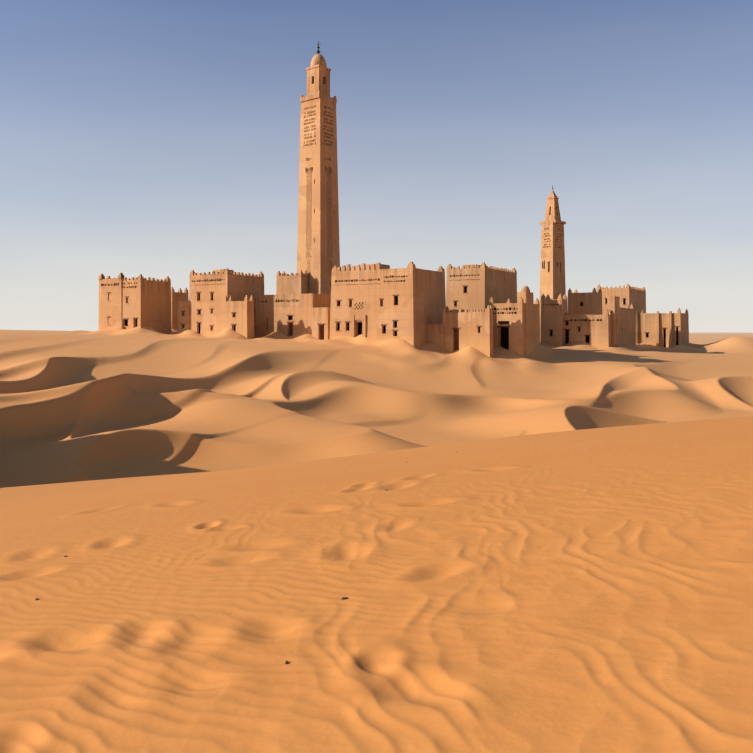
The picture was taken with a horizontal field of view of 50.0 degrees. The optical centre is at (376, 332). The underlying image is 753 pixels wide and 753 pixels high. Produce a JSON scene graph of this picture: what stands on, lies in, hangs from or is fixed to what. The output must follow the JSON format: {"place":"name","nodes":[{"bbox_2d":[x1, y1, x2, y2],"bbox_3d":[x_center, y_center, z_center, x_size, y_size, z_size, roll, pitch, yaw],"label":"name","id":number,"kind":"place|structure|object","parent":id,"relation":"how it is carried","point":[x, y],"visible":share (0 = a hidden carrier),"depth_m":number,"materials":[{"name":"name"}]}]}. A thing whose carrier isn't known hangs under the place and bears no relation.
{"place":"outdoors","nodes":[
{"label":"outdoors","id":0,"kind":"place"},
{"bbox_2d":[0,326,752,752],"bbox_3d":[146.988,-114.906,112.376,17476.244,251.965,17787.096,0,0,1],"label":"desert ground","id":1,"kind":"structure","parent":0,"point":[544,548],"depth_m":6.66,"materials":[{"name":"orange sand"}]},
{"bbox_2d":[106,274,171,333],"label":"house","id":2,"kind":"structure","parent":1,"relation":"on","point":[145,302],"depth_m":98.94,"materials":[{"name":"brown paint"}]},
{"bbox_2d":[98,273,123,329],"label":"building","id":3,"kind":"structure","parent":2,"relation":"attached to","point":[111,308],"depth_m":100.10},
{"bbox_2d":[171,287,188,328],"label":"building","id":4,"kind":"structure","parent":1,"relation":"on","point":[179,295],"depth_m":107.96,"materials":[{"name":"brown"}]},
{"bbox_2d":[177,301,189,330],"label":"wall","id":5,"kind":"structure","parent":1,"relation":"on","point":[183,307],"depth_m":98.86,"materials":[{"name":"brown paint"}]},
{"bbox_2d":[189,268,263,336],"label":"house","id":6,"kind":"structure","parent":1,"relation":"on","point":[208,292],"depth_m":97.20,"materials":[{"name":"brown paint"}]},
{"bbox_2d":[223,295,253,337],"bbox_3d":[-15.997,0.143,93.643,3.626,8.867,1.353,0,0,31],"label":"annex","id":7,"kind":"object","parent":1,"relation":"on","point":[238,316],"visible":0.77,"depth_m":92.93,"materials":[{"name":"brown paint"}]},
{"bbox_2d":[276,270,307,293],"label":"building","id":8,"kind":"structure","parent":1,"relation":"on","point":[292,283],"depth_m":105.12,"materials":[{"name":"brown"}]},
{"bbox_2d":[255,293,329,337],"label":"house","id":9,"kind":"structure","parent":1,"relation":"on","point":[288,314],"depth_m":95.23,"materials":[{"name":"brown paint"}]},
{"bbox_2d":[297,41,339,306],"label":"minaret","id":10,"kind":"object","parent":1,"relation":"on","point":[318,253],"visible":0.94,"depth_m":105.83,"materials":[{"name":"brown paint"}]},
{"bbox_2d":[312,307,330,339],"bbox_3d":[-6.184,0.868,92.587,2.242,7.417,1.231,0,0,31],"label":"building","id":11,"kind":"structure","parent":1,"relation":"on","point":[320,323],"depth_m":92.12,"materials":[{"name":"brown paint"}]},
{"bbox_2d":[330,262,445,346],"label":"house","id":12,"kind":"structure","parent":1,"relation":"on","point":[379,302],"depth_m":87.60,"materials":[{"name":"brown paint"}]},
{"bbox_2d":[426,324,444,348],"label":"wall","id":13,"kind":"structure","parent":1,"relation":"on","point":[435,333],"depth_m":86.77,"materials":[{"name":"brown paint"}]},
{"bbox_2d":[442,305,493,356],"bbox_3d":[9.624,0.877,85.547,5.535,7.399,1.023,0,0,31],"label":"house","id":14,"kind":"structure","parent":1,"relation":"on","point":[463,328],"depth_m":84.96,"materials":[{"name":"brown paint"}]},
{"bbox_2d":[446,262,516,309],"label":"house","id":15,"kind":"structure","parent":1,"relation":"on","point":[475,286],"depth_m":98.70,"materials":[{"name":"brown paint"}]},
{"bbox_2d":[489,296,539,355],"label":"house","id":16,"kind":"structure","parent":1,"relation":"on","point":[508,325],"depth_m":85.73,"materials":[{"name":"brown paint"}]},
{"bbox_2d":[517,286,533,356],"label":"turret","id":17,"kind":"object","parent":1,"relation":"on","point":[526,294],"visible":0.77,"depth_m":86.12,"materials":[{"name":"brown paint"}]},
{"bbox_2d":[539,188,565,326],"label":"minaret","id":18,"kind":"object","parent":1,"relation":"on","point":[552,274],"visible":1,"depth_m":118.88,"materials":[{"name":"brown paint"}]},
{"bbox_2d":[540,294,566,345],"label":"house","id":19,"kind":"structure","parent":1,"relation":"on","point":[552,323],"depth_m":100.22,"materials":[{"name":"brown paint"}]},
{"bbox_2d":[568,288,601,314],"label":"house","id":20,"kind":"structure","parent":1,"relation":"on","point":[588,303],"depth_m":120.62,"materials":[{"name":"brown paint"}]},
{"bbox_2d":[564,309,611,348],"bbox_3d":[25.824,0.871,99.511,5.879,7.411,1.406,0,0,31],"label":"house","id":21,"kind":"structure","parent":1,"relation":"on","point":[594,331],"depth_m":98.64,"materials":[{"name":"brown paint"}]},
{"bbox_2d":[607,296,619,346],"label":"pier","id":22,"kind":"structure","parent":1,"relation":"on","point":[612,301],"depth_m":98.62,"materials":[{"name":"brown paint"}]},
{"bbox_2d":[597,284,645,314],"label":"house","id":23,"kind":"structure","parent":1,"relation":"on","point":[629,295],"depth_m":127.39,"materials":[{"name":"brown paint"}]},
{"bbox_2d":[616,304,633,346],"bbox_3d":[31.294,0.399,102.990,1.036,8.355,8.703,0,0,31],"label":"house","id":24,"kind":"structure","parent":1,"relation":"on","point":[625,326],"depth_m":102.69,"materials":[{"name":"brown paint"}]},
{"bbox_2d":[634,308,688,346],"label":"house","id":25,"kind":"structure","parent":1,"relation":"on","point":[670,329],"depth_m":108.70,"materials":[{"name":"brown paint"}]},
{"bbox_2d":[0,0,752,332],"label":"sky","id":26,"kind":"structure","parent":0,"point":[157,139],"materials":[{"name":"blue"}]}
]}

